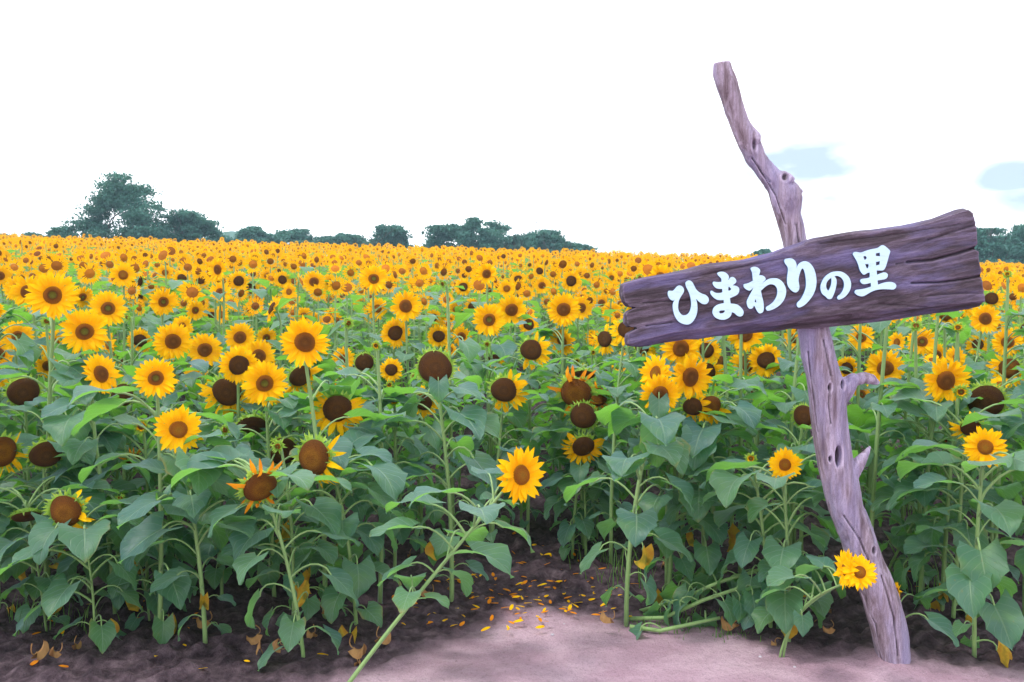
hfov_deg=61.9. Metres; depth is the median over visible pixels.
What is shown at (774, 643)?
dead leaf
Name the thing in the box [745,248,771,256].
broadleaf tree
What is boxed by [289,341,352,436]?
sunflower
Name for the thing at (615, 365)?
sunflower
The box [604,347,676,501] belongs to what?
sunflower
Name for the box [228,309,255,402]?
sunflower
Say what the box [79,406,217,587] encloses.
sunflower
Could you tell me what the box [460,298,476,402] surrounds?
sunflower
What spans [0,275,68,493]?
sunflower
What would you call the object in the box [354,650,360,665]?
dead leaf
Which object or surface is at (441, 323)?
sunflower
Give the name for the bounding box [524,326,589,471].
sunflower
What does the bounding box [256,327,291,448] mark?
sunflower
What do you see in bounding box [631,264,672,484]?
sunflower
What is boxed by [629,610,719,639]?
fallen sunflower
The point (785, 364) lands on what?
sunflower
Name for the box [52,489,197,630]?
sunflower
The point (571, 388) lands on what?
sunflower
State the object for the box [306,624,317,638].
dead leaf
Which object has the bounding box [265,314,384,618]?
sunflower
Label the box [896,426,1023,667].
sunflower
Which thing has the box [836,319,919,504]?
sunflower
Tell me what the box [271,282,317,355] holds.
sunflower
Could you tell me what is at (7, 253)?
sunflower
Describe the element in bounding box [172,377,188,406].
sunflower
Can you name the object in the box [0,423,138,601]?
sunflower
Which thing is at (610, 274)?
sunflower
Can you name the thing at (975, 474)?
sunflower
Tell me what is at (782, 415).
sunflower
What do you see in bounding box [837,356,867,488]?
sunflower
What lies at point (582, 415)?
sunflower
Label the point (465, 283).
sunflower
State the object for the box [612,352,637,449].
sunflower
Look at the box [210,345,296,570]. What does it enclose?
sunflower
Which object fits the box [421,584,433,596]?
dead leaf
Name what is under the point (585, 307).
sunflower
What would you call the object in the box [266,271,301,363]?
sunflower
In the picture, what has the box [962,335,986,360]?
sunflower
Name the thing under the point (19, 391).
sunflower
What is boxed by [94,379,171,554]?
sunflower
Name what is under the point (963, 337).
sunflower
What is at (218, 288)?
sunflower
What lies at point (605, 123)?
sky
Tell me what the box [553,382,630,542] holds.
sunflower
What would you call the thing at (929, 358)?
sunflower
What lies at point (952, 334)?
sunflower
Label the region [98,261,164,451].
sunflower
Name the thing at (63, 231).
bush
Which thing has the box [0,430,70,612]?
sunflower
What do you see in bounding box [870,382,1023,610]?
sunflower
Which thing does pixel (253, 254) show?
sunflower
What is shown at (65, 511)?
sunflower
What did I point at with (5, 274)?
sunflower
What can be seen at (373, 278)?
sunflower
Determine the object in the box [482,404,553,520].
sunflower
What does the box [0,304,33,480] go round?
sunflower
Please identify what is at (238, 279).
sunflower
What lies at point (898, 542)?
sunflower
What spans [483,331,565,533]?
sunflower
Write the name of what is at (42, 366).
sunflower
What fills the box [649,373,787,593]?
sunflower
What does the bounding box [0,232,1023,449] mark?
sunflower field
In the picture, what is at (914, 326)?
sunflower
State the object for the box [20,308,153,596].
sunflower
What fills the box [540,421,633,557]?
sunflower
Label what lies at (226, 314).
sunflower
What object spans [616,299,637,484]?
sunflower
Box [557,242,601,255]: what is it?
bush
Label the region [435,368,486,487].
sunflower
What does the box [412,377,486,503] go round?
sunflower
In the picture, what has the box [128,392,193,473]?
sunflower
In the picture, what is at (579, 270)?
sunflower
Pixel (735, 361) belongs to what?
sunflower
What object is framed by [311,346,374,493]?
sunflower
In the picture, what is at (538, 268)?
sunflower
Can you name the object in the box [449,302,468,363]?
sunflower
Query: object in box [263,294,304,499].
sunflower
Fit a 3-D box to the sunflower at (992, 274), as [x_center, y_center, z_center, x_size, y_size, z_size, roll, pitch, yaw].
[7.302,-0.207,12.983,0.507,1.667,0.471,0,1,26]
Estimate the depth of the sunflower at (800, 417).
4.21 m
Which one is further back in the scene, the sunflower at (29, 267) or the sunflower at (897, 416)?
the sunflower at (29, 267)
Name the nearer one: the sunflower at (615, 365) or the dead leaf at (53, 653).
the dead leaf at (53, 653)
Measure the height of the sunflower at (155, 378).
1.340 m
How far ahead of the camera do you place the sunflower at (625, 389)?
6.03 m
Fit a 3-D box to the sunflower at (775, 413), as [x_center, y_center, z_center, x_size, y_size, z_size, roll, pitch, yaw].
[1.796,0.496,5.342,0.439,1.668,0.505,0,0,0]
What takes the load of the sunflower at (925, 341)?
on the ground at (584, 645)
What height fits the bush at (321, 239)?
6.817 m
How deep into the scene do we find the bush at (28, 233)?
61.58 m
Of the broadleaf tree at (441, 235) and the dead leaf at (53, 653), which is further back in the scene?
the broadleaf tree at (441, 235)
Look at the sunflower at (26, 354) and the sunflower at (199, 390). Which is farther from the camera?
the sunflower at (199, 390)
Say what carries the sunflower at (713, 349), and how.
on the ground at (584, 645)
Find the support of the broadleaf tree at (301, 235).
on the ground at (584, 645)
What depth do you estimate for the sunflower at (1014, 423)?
3.94 m
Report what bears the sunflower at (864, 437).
on the ground at (584, 645)
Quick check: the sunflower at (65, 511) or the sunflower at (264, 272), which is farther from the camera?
the sunflower at (264, 272)
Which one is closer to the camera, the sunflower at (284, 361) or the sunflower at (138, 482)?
the sunflower at (138, 482)
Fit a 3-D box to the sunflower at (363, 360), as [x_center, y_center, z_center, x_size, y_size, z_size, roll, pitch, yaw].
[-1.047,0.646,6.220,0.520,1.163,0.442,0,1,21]
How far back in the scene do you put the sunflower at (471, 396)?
7.49 m
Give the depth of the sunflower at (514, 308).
6.29 m
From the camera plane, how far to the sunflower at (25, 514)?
3.96 m
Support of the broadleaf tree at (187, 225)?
on the ground at (584, 645)
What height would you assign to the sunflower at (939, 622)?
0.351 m
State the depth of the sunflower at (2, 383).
6.02 m
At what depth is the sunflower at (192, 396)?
6.12 m
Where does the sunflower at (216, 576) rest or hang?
on the ground at (584, 645)
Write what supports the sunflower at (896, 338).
on the ground at (584, 645)
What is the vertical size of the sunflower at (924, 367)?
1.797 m
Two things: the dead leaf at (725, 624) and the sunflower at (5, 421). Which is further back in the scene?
the sunflower at (5, 421)
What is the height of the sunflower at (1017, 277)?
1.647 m
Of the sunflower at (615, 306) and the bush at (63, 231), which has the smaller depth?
the sunflower at (615, 306)
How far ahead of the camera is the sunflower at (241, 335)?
6.39 m
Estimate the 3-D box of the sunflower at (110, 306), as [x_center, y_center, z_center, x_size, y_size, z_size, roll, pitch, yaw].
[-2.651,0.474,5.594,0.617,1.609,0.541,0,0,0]
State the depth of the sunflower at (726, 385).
5.01 m
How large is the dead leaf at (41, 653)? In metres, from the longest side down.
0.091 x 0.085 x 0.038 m
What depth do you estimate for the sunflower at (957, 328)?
4.56 m
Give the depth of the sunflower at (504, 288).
8.89 m
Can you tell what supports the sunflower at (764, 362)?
on the ground at (584, 645)
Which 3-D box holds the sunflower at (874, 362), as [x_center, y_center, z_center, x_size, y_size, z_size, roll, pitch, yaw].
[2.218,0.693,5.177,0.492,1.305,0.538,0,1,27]
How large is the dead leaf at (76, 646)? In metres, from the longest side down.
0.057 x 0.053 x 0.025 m
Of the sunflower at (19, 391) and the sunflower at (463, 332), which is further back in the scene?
the sunflower at (463, 332)
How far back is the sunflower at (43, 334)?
5.53 m
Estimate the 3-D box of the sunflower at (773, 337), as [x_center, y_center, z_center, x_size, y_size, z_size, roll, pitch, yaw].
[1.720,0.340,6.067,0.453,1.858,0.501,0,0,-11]
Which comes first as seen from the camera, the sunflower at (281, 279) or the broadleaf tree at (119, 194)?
the sunflower at (281, 279)
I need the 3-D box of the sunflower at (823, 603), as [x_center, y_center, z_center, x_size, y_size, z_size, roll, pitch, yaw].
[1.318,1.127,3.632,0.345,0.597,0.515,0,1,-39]
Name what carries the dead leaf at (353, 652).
on the ground at (584, 645)
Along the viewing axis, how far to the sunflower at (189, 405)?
6.82 m
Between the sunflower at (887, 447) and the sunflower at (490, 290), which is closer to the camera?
the sunflower at (887, 447)
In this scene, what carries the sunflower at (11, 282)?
on the ground at (584, 645)
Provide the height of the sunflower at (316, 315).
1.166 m
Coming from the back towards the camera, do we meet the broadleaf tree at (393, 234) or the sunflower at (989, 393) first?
the broadleaf tree at (393, 234)
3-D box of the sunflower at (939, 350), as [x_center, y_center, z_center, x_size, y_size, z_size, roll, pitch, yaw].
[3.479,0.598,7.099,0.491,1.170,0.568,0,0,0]
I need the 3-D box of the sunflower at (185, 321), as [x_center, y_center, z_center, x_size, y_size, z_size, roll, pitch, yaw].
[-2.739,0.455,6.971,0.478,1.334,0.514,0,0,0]
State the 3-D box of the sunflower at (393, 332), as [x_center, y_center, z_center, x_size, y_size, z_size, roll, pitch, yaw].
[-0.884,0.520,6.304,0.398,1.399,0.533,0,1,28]
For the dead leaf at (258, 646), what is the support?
on the ground at (584, 645)
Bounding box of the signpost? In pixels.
[619,61,984,663]
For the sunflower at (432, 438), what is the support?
on the ground at (584, 645)
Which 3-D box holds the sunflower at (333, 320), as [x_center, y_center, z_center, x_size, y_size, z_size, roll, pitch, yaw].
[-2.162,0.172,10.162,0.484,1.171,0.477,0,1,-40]
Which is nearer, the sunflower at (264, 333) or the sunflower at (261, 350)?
the sunflower at (261, 350)
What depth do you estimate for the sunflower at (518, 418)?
5.37 m
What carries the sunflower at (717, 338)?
on the ground at (584, 645)
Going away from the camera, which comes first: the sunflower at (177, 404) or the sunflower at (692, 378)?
the sunflower at (692, 378)
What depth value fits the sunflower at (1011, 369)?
5.71 m
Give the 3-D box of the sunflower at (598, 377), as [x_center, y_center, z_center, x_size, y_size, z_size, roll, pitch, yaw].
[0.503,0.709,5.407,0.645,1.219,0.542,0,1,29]
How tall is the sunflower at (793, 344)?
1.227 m
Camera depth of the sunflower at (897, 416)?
6.04 m
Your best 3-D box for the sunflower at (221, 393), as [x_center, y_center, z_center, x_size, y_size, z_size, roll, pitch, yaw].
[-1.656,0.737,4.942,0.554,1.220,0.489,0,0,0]
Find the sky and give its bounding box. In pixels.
[0,0,1023,259]
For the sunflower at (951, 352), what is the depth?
6.60 m
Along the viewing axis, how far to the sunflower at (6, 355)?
6.32 m
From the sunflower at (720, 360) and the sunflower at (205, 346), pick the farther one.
the sunflower at (720, 360)
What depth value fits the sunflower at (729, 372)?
7.29 m
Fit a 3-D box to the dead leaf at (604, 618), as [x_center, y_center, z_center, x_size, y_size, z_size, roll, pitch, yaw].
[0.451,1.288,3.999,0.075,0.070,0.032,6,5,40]
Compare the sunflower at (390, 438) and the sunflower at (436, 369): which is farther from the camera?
the sunflower at (390, 438)
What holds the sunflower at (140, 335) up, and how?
on the ground at (584, 645)
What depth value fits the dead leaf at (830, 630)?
3.90 m
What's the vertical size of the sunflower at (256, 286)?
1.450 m
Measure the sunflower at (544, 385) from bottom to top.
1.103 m
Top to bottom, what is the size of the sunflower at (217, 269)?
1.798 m
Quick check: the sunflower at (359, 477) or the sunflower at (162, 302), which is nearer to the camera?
the sunflower at (359, 477)
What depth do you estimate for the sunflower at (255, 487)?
3.61 m
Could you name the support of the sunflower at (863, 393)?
on the ground at (584, 645)
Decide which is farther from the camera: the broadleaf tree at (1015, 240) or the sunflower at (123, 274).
the broadleaf tree at (1015, 240)
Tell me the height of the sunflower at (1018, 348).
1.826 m
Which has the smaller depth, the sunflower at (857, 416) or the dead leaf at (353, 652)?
the dead leaf at (353, 652)
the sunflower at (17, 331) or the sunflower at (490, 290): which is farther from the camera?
the sunflower at (490, 290)
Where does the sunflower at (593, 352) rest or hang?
on the ground at (584, 645)
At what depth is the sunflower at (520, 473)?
3.49 m
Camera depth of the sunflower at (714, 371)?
5.79 m
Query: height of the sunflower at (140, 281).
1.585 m
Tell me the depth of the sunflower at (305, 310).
9.29 m
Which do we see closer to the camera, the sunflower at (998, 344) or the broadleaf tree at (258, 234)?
the sunflower at (998, 344)
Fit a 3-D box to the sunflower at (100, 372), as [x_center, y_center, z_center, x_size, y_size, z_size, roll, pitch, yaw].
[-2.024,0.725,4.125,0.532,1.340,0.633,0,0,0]
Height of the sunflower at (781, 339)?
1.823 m
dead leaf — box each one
[31,639,48,659]
[49,643,62,657]
[72,635,81,649]
[196,611,211,628]
[246,625,261,644]
[256,639,262,654]
[272,639,284,652]
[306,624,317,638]
[348,634,366,658]
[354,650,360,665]
[375,626,390,644]
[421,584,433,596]
[600,610,614,622]
[721,616,738,630]
[771,637,780,645]
[823,620,834,633]
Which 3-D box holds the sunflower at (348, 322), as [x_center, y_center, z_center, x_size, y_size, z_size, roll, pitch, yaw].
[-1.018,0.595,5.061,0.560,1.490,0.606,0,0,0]
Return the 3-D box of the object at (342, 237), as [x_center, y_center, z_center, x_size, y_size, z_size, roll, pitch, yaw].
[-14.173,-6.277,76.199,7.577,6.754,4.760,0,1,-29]
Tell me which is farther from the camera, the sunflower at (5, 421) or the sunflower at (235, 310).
the sunflower at (235, 310)
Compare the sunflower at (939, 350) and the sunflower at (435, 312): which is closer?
the sunflower at (939, 350)
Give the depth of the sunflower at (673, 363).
5.49 m
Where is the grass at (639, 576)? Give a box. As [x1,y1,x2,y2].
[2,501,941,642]
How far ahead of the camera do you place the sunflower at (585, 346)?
7.98 m
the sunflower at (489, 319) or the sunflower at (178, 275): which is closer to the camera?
the sunflower at (489, 319)
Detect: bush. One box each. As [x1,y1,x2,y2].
[22,231,43,238]
[43,225,83,239]
[312,233,339,248]
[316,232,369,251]
[502,233,537,249]
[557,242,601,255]
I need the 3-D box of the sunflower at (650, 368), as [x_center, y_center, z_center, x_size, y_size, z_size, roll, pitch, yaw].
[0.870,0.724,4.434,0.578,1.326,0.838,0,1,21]
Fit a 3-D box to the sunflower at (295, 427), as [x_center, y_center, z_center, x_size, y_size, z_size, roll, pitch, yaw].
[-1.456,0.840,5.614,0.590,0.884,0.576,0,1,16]
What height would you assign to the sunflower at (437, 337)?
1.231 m
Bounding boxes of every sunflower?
[0,250,15,333]
[0,265,16,335]
[0,271,125,602]
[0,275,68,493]
[0,276,40,368]
[0,303,50,484]
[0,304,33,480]
[0,320,45,495]
[0,341,20,421]
[0,362,28,451]
[0,368,22,503]
[0,372,71,575]
[0,391,22,478]
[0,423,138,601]
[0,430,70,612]
[0,463,119,632]
[0,481,169,653]
[2,317,100,499]
[4,354,60,494]
[17,254,36,272]
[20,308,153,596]
[23,329,108,472]
[24,385,126,572]
[31,375,55,477]
[41,353,164,613]
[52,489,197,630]
[56,285,104,416]
[56,290,146,479]
[66,357,241,643]
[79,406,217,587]
[80,312,156,489]
[93,332,140,373]
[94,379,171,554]
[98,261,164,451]
[99,403,152,480]
[102,368,151,479]
[103,443,164,534]
[112,274,149,350]
[114,327,174,449]
[117,404,280,643]
[119,438,213,560]
[122,321,214,521]
[127,290,150,399]
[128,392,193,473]
[138,287,191,490]
[154,265,179,377]
[155,333,233,503]
[163,445,360,670]
[165,270,190,306]
[165,300,220,448]
[171,281,219,411]
[171,424,270,594]
[172,315,197,449]
[172,375,207,450]
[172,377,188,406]
[173,365,212,450]
[175,351,247,416]
[187,281,232,383]
[192,273,212,366]
[192,372,264,566]
[195,402,310,556]
[198,258,229,373]
[202,359,341,596]
[203,308,229,371]
[206,305,255,413]
[208,322,255,426]
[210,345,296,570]
[215,403,310,494]
[220,438,347,635]
[222,271,271,412]
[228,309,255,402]
[242,252,268,304]
[243,432,354,576]
[244,282,267,329]
[245,338,298,464]
[246,410,334,508]
[250,268,289,348]
[251,358,336,553]
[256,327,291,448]
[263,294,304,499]
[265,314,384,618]
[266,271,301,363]
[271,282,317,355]
[275,429,409,642]
[276,356,309,432]
[278,307,323,333]
[279,388,418,593]
[288,271,337,343]
[289,316,386,544]
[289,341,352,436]
[291,390,316,482]
[300,379,378,497]
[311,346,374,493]
[312,274,345,338]
[312,312,333,355]
[320,340,436,603]
[321,306,344,379]
[337,351,394,478]
[340,357,417,451]
[347,446,545,681]
[348,297,376,338]
[351,265,394,382]
[352,297,406,379]
[352,402,444,580]
[356,378,442,529]
[371,345,500,601]
[373,317,419,487]
[375,290,433,493]
[377,274,404,353]
[383,372,459,524]
[384,385,463,552]
[403,271,434,350]
[407,279,486,535]
[411,343,464,469]
[412,309,440,351]
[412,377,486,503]
[419,324,457,444]
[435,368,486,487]
[439,313,473,359]
[444,278,477,398]
[445,339,538,532]
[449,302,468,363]
[450,326,476,434]
[452,369,552,542]
[459,303,535,513]
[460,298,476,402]
[467,263,504,453]
[469,395,527,450]
[470,283,497,408]
[475,354,518,462]
[478,294,540,496]
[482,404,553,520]
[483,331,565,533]
[497,279,532,374]
[510,271,540,374]
[511,314,560,454]
[512,291,593,516]
[513,363,560,443]
[520,363,628,548]
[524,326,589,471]
[527,264,553,318]
[530,399,637,560]
[533,276,557,378]
[536,357,638,538]
[540,358,598,442]
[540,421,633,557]
[546,271,590,371]
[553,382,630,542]
[554,348,611,383]
[559,296,594,374]
[562,414,631,523]
[563,373,694,626]
[568,268,594,343]
[572,388,630,490]
[574,329,604,369]
[578,317,669,564]
[583,324,630,472]
[585,294,612,328]
[596,301,622,385]
[599,273,664,545]
[601,270,624,346]
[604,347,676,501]
[604,353,757,602]
[612,351,659,479]
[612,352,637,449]
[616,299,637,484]
[618,353,739,586]
[624,339,738,557]
[629,579,764,631]
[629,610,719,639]
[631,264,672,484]
[632,392,758,598]
[639,552,834,615]
[642,343,713,519]
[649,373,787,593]
[659,335,734,489]
[686,451,829,630]
[689,356,737,511]
[696,337,724,384]
[698,334,781,573]
[699,444,857,641]
[704,260,763,525]
[714,369,737,445]
[715,353,738,392]
[719,332,787,455]
[722,350,768,444]
[723,343,802,487]
[727,332,803,487]
[731,376,780,454]
[734,402,872,596]
[750,358,796,443]
[752,336,850,546]
[755,357,855,553]
[755,549,859,657]
[761,329,839,543]
[762,331,813,506]
[766,553,877,656]
[774,329,795,434]
[829,324,888,519]
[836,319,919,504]
[837,324,874,453]
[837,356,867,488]
[839,335,867,367]
[847,320,920,535]
[849,384,898,492]
[851,349,910,526]
[856,356,993,610]
[863,316,955,519]
[863,319,971,587]
[865,436,973,586]
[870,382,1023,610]
[876,332,922,436]
[877,388,1023,622]
[878,385,914,472]
[880,321,1021,567]
[883,311,971,547]
[884,413,935,510]
[888,327,942,444]
[895,582,958,646]
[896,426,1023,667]
[902,343,948,454]
[911,313,965,477]
[918,353,943,451]
[921,346,983,477]
[923,307,987,485]
[932,369,1023,591]
[938,377,1023,539]
[942,304,1000,483]
[960,288,1022,379]
[961,270,1023,539]
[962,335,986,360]
[970,366,1023,616]
[984,327,1023,465]
[985,273,1010,369]
[986,354,1023,481]
[987,321,1023,482]
[995,297,1019,354]
[1000,385,1023,575]
[1002,275,1023,318]
[1003,408,1021,482]
[1013,344,1023,349]
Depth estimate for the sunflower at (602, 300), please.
10.59 m
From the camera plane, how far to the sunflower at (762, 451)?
4.59 m
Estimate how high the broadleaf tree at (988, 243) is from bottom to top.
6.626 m
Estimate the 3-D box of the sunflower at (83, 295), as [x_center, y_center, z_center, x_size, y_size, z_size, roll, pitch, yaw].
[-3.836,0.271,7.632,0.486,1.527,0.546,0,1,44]
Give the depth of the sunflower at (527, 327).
7.08 m
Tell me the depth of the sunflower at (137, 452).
4.86 m
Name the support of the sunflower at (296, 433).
on the ground at (584, 645)
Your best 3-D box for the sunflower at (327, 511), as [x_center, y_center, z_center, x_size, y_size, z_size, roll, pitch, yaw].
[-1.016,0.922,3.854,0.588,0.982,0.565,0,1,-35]
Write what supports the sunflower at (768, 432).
on the ground at (584, 645)
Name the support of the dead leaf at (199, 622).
on the ground at (584, 645)
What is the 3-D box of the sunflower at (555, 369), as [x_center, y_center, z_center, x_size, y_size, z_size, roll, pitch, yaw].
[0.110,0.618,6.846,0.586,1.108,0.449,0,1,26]
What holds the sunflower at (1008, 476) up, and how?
on the ground at (584, 645)
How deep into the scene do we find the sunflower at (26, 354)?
4.94 m
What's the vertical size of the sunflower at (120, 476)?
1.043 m
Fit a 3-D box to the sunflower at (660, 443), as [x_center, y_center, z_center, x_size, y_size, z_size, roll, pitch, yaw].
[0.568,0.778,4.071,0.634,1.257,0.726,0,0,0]
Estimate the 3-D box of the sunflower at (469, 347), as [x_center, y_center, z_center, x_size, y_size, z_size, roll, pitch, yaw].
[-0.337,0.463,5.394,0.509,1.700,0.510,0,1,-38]
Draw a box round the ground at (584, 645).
[0,287,1023,681]
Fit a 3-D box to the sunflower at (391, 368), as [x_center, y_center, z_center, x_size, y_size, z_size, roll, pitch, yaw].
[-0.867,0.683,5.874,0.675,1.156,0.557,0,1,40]
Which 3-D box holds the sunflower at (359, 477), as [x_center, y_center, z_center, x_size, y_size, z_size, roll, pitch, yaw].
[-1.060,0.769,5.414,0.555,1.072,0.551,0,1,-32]
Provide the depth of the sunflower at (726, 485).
3.94 m
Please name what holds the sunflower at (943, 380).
on the ground at (584, 645)
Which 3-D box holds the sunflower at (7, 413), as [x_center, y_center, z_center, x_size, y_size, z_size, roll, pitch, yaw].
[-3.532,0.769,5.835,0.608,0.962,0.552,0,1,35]
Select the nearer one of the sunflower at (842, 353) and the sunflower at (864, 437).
the sunflower at (864, 437)
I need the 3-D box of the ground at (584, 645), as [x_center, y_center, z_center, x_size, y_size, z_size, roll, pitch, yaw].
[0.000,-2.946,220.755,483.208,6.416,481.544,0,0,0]
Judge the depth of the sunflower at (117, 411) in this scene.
4.54 m
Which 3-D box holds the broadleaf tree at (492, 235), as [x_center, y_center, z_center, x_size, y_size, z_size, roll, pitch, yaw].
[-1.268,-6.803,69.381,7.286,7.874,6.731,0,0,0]
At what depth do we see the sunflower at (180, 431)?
3.71 m
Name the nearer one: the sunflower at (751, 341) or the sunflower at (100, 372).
the sunflower at (100, 372)
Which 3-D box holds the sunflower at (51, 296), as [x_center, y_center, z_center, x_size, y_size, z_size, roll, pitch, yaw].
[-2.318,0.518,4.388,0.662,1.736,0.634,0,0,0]
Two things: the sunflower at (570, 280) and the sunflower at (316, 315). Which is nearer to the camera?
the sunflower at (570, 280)
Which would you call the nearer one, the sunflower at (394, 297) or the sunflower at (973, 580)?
the sunflower at (973, 580)
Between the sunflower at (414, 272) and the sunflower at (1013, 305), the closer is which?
the sunflower at (1013, 305)
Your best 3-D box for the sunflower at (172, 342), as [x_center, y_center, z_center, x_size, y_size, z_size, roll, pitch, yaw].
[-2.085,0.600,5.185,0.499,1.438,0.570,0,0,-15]
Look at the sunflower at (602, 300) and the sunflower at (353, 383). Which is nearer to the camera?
the sunflower at (353, 383)
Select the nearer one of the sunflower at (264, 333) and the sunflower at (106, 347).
the sunflower at (106, 347)
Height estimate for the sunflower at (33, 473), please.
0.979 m
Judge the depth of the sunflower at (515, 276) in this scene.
11.19 m
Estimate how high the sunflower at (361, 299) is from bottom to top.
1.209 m
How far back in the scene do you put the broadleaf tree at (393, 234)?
71.14 m
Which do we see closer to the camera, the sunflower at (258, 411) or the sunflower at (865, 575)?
the sunflower at (865, 575)
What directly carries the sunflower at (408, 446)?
on the ground at (584, 645)
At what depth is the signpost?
3.54 m
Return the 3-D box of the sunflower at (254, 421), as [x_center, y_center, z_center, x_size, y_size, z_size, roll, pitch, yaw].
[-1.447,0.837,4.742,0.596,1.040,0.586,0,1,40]
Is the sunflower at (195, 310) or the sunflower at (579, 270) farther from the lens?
the sunflower at (579, 270)
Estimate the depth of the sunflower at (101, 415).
6.43 m
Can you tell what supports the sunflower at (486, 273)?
on the ground at (584, 645)
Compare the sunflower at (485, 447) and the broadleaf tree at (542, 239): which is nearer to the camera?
the sunflower at (485, 447)
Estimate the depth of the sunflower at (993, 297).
7.07 m
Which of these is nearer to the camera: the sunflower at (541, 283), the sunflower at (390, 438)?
the sunflower at (390, 438)
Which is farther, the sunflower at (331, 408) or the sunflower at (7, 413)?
the sunflower at (7, 413)
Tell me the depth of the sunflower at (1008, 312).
4.93 m
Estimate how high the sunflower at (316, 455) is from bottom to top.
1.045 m
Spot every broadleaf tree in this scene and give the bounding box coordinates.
[60,171,177,241]
[109,200,175,238]
[154,206,248,245]
[225,226,270,243]
[266,228,322,247]
[359,223,415,252]
[418,223,476,248]
[455,216,539,252]
[515,229,580,257]
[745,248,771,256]
[975,221,1023,260]
[979,223,1023,270]
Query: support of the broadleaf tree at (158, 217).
on the ground at (584, 645)
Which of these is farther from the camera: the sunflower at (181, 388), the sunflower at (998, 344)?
the sunflower at (181, 388)
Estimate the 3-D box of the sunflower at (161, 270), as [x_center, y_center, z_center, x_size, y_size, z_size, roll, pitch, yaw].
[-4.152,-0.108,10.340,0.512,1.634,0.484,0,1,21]
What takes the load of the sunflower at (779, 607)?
on the ground at (584, 645)
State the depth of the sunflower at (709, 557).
4.26 m
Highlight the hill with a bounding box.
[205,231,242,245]
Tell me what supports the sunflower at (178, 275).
on the ground at (584, 645)
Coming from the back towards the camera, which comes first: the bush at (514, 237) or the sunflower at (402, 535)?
the bush at (514, 237)
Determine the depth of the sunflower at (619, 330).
4.88 m
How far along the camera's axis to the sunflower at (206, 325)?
8.18 m
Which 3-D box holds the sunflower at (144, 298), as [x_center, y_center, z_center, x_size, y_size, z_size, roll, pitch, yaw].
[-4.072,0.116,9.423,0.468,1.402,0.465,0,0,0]
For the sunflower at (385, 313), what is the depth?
7.59 m
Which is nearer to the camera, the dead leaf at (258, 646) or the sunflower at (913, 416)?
the dead leaf at (258, 646)
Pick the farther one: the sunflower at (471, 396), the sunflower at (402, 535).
the sunflower at (471, 396)
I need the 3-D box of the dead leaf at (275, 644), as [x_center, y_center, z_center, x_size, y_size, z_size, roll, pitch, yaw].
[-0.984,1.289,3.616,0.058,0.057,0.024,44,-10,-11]
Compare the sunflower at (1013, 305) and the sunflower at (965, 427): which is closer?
the sunflower at (965, 427)
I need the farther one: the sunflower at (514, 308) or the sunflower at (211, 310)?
the sunflower at (211, 310)
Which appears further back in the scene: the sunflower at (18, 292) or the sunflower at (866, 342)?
the sunflower at (866, 342)
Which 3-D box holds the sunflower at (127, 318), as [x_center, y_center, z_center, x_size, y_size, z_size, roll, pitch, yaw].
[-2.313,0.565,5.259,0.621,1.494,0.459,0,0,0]
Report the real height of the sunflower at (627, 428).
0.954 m
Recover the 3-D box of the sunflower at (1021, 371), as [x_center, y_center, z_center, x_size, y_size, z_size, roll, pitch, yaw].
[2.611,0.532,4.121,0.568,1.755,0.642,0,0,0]
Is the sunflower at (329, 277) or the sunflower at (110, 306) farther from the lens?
the sunflower at (329, 277)
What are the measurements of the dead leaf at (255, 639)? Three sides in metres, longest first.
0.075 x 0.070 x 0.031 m
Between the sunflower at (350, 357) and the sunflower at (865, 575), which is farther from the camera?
the sunflower at (350, 357)
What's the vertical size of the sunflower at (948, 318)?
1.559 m
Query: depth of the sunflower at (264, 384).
4.31 m
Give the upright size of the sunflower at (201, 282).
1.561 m
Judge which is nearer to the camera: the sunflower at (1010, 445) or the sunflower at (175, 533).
the sunflower at (175, 533)
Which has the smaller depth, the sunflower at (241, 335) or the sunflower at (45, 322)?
the sunflower at (45, 322)
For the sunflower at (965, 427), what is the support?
on the ground at (584, 645)
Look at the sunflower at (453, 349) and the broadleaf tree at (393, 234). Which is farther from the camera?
the broadleaf tree at (393, 234)
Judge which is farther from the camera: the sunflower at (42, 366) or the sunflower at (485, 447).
the sunflower at (485, 447)
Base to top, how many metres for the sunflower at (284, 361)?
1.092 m
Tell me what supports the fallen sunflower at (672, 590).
on the ground at (584, 645)
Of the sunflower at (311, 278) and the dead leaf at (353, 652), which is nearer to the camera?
the dead leaf at (353, 652)
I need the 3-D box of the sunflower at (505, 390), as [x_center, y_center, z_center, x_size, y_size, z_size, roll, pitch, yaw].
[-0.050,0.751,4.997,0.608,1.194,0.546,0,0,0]
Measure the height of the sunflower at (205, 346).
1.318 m
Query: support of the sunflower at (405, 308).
on the ground at (584, 645)
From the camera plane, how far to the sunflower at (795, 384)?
4.56 m
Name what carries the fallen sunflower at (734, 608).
on the ground at (584, 645)
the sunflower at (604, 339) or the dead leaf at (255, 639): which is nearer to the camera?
the dead leaf at (255, 639)
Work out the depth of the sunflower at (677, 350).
4.80 m
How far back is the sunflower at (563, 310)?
5.79 m
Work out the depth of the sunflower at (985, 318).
6.59 m
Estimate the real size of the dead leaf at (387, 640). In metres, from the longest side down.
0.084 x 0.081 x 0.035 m
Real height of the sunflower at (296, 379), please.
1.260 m
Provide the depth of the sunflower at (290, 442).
4.49 m
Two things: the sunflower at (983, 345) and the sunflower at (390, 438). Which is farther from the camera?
the sunflower at (983, 345)
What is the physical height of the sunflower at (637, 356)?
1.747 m

